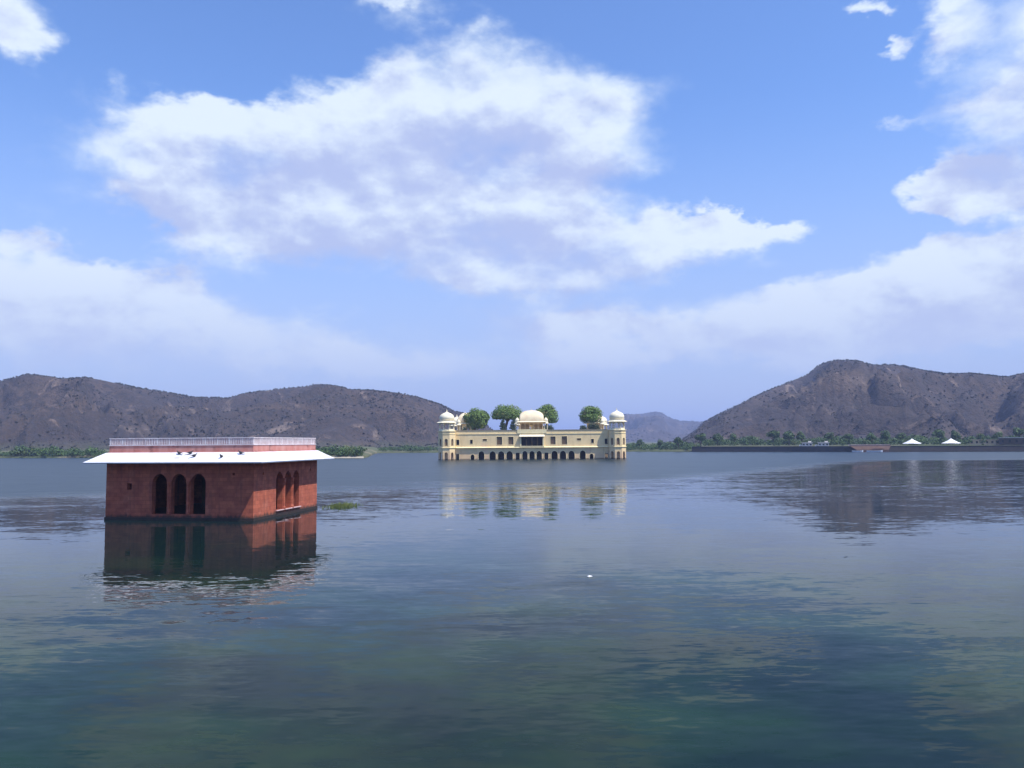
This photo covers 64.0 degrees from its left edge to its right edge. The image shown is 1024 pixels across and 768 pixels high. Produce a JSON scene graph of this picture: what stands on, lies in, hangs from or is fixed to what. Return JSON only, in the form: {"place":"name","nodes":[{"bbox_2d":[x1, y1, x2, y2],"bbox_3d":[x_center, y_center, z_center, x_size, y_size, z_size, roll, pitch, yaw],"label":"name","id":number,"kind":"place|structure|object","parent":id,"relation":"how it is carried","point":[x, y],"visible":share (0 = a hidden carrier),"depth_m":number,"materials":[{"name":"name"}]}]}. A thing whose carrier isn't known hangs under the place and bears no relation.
{"place":"outdoors","nodes":[
{"label":"outdoors","id":0,"kind":"place"},
{"bbox_2d":[0,374,490,450],"bbox_3d":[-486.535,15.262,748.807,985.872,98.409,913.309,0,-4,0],"label":"hill","id":1,"kind":"structure","parent":0,"point":[31,393],"depth_m":753.89,"materials":[{"name":"stone"}]},
{"bbox_2d":[0,373,492,448],"bbox_3d":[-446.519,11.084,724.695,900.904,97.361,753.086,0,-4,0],"label":"scrub","id":2,"kind":"object","parent":1,"relation":"on","point":[211,397],"visible":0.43,"depth_m":766.82,"materials":[{"name":"green plant"}]},
{"bbox_2d":[0,442,970,457],"bbox_3d":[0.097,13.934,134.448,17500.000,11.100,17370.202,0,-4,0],"label":"ground","id":3,"kind":"structure","parent":0,"point":[370,451],"depth_m":474.74,"materials":[{"name":"green plant"}]},
{"bbox_2d":[0,444,367,456],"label":"shore vegetation","id":4,"kind":"object","parent":3,"relation":"on","point":[344,450],"visible":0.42,"depth_m":404.12,"materials":[{"name":"green plant"}]},
{"bbox_2d":[377,444,691,451],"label":"shore vegetation","id":5,"kind":"object","parent":3,"relation":"on","point":[428,448],"visible":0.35,"depth_m":528.48,"materials":[{"name":"green plant"}]},
{"bbox_2d":[636,439,643,449],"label":"shore tree","id":6,"kind":"object","parent":3,"relation":"on","point":[639,442],"visible":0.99,"depth_m":518.81,"materials":[{"name":"green plant"}]},
{"bbox_2d":[673,437,682,448],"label":"shore tree","id":7,"kind":"object","parent":3,"relation":"on","point":[677,440],"visible":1,"depth_m":494.32,"materials":[{"name":"green plant"}]},
{"bbox_2d":[694,433,705,446],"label":"shore tree","id":8,"kind":"object","parent":3,"relation":"on","point":[701,437],"visible":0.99,"depth_m":498.93,"materials":[{"name":"green plant"}]},
{"bbox_2d":[712,433,723,445],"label":"shore tree","id":9,"kind":"object","parent":3,"relation":"on","point":[716,437],"visible":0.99,"depth_m":500.61,"materials":[{"name":"green plant"}]},
{"bbox_2d":[729,433,738,445],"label":"shore tree","id":10,"kind":"object","parent":3,"relation":"on","point":[733,437],"visible":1,"depth_m":489.27,"materials":[{"name":"green plant"}]},
{"bbox_2d":[766,430,779,441],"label":"shore tree","id":11,"kind":"object","parent":3,"relation":"on","point":[772,434],"visible":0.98,"depth_m":477.09,"materials":[{"name":"green plant"}]},
{"bbox_2d":[782,430,794,445],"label":"shore tree","id":12,"kind":"object","parent":3,"relation":"on","point":[788,435],"visible":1,"depth_m":468.46,"materials":[{"name":"green plant"}]},
{"bbox_2d":[796,431,806,441],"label":"shore tree","id":13,"kind":"object","parent":3,"relation":"on","point":[800,436],"visible":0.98,"depth_m":471.36,"materials":[{"name":"green plant"}]},
{"bbox_2d":[799,441,812,445],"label":"building","id":14,"kind":"structure","parent":3,"relation":"on","point":[808,443],"depth_m":440.05,"materials":[{"name":"white"}]},
{"bbox_2d":[815,441,829,445],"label":"building","id":15,"kind":"structure","parent":3,"relation":"on","point":[825,443],"depth_m":434.48,"materials":[{"name":"white"}]},
{"bbox_2d":[626,434,1023,449],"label":"shore vegetation","id":16,"kind":"object","parent":3,"relation":"on","point":[840,440],"visible":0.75,"depth_m":468.27,"materials":[{"name":"green plant"}]},
{"bbox_2d":[824,432,833,439],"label":"shore tree","id":17,"kind":"object","parent":3,"relation":"on","point":[830,435],"visible":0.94,"depth_m":461.36,"materials":[{"name":"green plant"}]},
{"bbox_2d":[842,433,852,444],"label":"shore tree","id":18,"kind":"object","parent":3,"relation":"on","point":[848,436],"visible":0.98,"depth_m":462.32,"materials":[{"name":"green plant"}]},
{"bbox_2d":[692,445,1023,451],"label":"embankment wall","id":19,"kind":"structure","parent":3,"relation":"on","point":[995,448],"depth_m":422.24,"materials":[{"name":"stone"}]},
{"bbox_2d":[849,444,890,451],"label":"landing ramp","id":20,"kind":"structure","parent":3,"relation":"on","point":[883,447],"depth_m":413.85,"materials":[{"name":"stone"}]},
{"bbox_2d":[866,432,876,442],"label":"shore tree","id":21,"kind":"object","parent":3,"relation":"on","point":[870,436],"visible":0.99,"depth_m":442.93,"materials":[{"name":"green plant"}]},
{"bbox_2d":[880,430,890,441],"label":"shore tree","id":22,"kind":"object","parent":3,"relation":"on","point":[885,435],"visible":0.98,"depth_m":444.75,"materials":[{"name":"green plant"}]},
{"bbox_2d":[895,432,905,438],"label":"shore tree","id":23,"kind":"object","parent":3,"relation":"on","point":[898,436],"visible":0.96,"depth_m":446.15,"materials":[{"name":"green plant"}]},
{"bbox_2d":[903,439,920,444],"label":"canopy tent","id":24,"kind":"object","parent":3,"relation":"on","point":[912,441],"visible":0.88,"depth_m":421.69,"materials":[{"name":"white fabric"}]},
{"bbox_2d":[931,429,945,438],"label":"shore tree","id":25,"kind":"object","parent":3,"relation":"on","point":[939,433],"visible":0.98,"depth_m":435.55,"materials":[{"name":"green plant"}]},
{"bbox_2d":[943,439,960,444],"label":"canopy tent","id":26,"kind":"object","parent":3,"relation":"on","point":[950,441],"visible":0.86,"depth_m":416.36,"materials":[{"name":"white fabric"}]},
{"bbox_2d":[950,430,961,440],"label":"shore tree","id":27,"kind":"object","parent":3,"relation":"on","point":[954,435],"visible":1,"depth_m":439.22,"materials":[{"name":"green plant"}]},
{"bbox_2d":[976,433,984,438],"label":"shore tree","id":28,"kind":"object","parent":3,"relation":"on","point":[981,436],"visible":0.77,"depth_m":429.90,"materials":[{"name":"green plant"}]},
{"bbox_2d":[968,439,998,444],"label":"building","id":29,"kind":"structure","parent":3,"relation":"on","point":[988,442],"depth_m":418.59,"materials":[{"name":"black"}]},
{"bbox_2d":[991,431,1002,438],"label":"shore tree","id":30,"kind":"object","parent":3,"relation":"on","point":[997,435],"visible":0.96,"depth_m":423.49,"materials":[{"name":"green plant"}]},
{"bbox_2d":[999,437,1023,444],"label":"building","id":31,"kind":"structure","parent":3,"relation":"on","point":[1011,440],"depth_m":410.57,"materials":[{"name":"black concrete"}]},
{"bbox_2d":[1013,427,1023,436],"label":"shore tree","id":32,"kind":"object","parent":3,"relation":"on","point":[1018,432],"visible":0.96,"depth_m":433.44,"materials":[{"name":"green plant"}]},
{"bbox_2d":[0,452,1023,767],"bbox_3d":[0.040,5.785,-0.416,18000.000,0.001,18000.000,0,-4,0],"label":"water","id":33,"kind":"structure","parent":0,"point":[762,610],"depth_m":27.22,"materials":[{"name":"blue liquid"}]},
{"bbox_2d":[83,437,334,520],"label":"water pavilion","id":34,"kind":"structure","parent":33,"relation":"in","point":[259,478],"depth_m":64.24,"materials":[{"name":"red stone"}]},
{"bbox_2d":[322,499,359,508],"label":"reeds","id":35,"kind":"object","parent":33,"relation":"in","point":[339,505],"visible":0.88,"depth_m":76.07,"materials":[{"name":"green plant"}]},
{"bbox_2d":[331,456,363,457],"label":"sand spit","id":36,"kind":"structure","parent":33,"relation":"in","point":[347,456],"depth_m":343.54,"materials":[{"name":"beige sand"}]},
{"bbox_2d":[437,409,626,459],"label":"palace","id":37,"kind":"structure","parent":33,"relation":"in","point":[530,437],"depth_m":289.28,"materials":[{"name":"beige paint"}]},
{"bbox_2d":[463,407,489,429],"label":"garden tree","id":38,"kind":"object","parent":37,"relation":"on","point":[477,419],"visible":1,"depth_m":309.85,"materials":[{"name":"green plant"}]},
{"bbox_2d":[499,419,506,429],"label":"garden shrub","id":39,"kind":"object","parent":37,"relation":"on","point":[502,425],"visible":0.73,"depth_m":307.31,"materials":[{"name":"green plant"}]},
{"bbox_2d":[490,404,521,429],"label":"garden tree","id":40,"kind":"object","parent":37,"relation":"on","point":[507,413],"visible":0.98,"depth_m":311.00,"materials":[{"name":"green plant"}]},
{"bbox_2d":[509,418,516,429],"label":"garden shrub","id":41,"kind":"object","parent":37,"relation":"on","point":[512,427],"visible":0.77,"depth_m":306.31,"materials":[{"name":"green plant"}]},
{"bbox_2d":[535,404,558,424],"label":"garden tree","id":42,"kind":"object","parent":37,"relation":"on","point":[549,412],"visible":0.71,"depth_m":309.69,"materials":[{"name":"green plant"}]},
{"bbox_2d":[543,424,553,429],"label":"garden shrub","id":43,"kind":"object","parent":37,"relation":"on","point":[550,427],"visible":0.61,"depth_m":304.98,"materials":[{"name":"green plant"}]},
{"bbox_2d":[578,405,602,422],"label":"garden tree","id":44,"kind":"object","parent":37,"relation":"on","point":[588,413],"visible":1,"depth_m":310.92,"materials":[{"name":"green plant"}]},
{"bbox_2d":[587,422,599,428],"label":"garden shrub","id":45,"kind":"object","parent":37,"relation":"on","point":[593,426],"visible":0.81,"depth_m":306.00,"materials":[{"name":"green plant"}]},
{"bbox_2d":[0,0,1023,429],"label":"sky","id":46,"kind":"structure","parent":0,"point":[682,210],"materials":[{"name":"blue"}]},
{"bbox_2d":[604,412,701,442],"bbox_3d":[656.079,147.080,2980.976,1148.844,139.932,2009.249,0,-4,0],"label":"hill","id":47,"kind":"structure","parent":0,"point":[658,425],"depth_m":2704.66,"materials":[{"name":"grey stone"}]},
{"bbox_2d":[605,412,702,441],"bbox_3d":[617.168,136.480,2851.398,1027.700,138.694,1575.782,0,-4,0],"label":"scrub","id":48,"kind":"object","parent":47,"relation":"on","point":[653,431],"visible":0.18,"depth_m":2636.35,"materials":[{"name":"green plant"}]},
{"bbox_2d":[673,360,1023,443],"bbox_3d":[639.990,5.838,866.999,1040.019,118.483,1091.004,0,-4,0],"label":"hill","id":49,"kind":"structure","parent":0,"point":[896,412],"depth_m":774.15,"materials":[{"name":"stone"}]},
{"bbox_2d":[669,359,1023,443],"bbox_3d":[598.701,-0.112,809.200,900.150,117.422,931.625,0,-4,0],"label":"scrub","id":50,"kind":"object","parent":49,"relation":"on","point":[699,428],"visible":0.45,"depth_m":805.19,"materials":[{"name":"green plant"}]}
]}

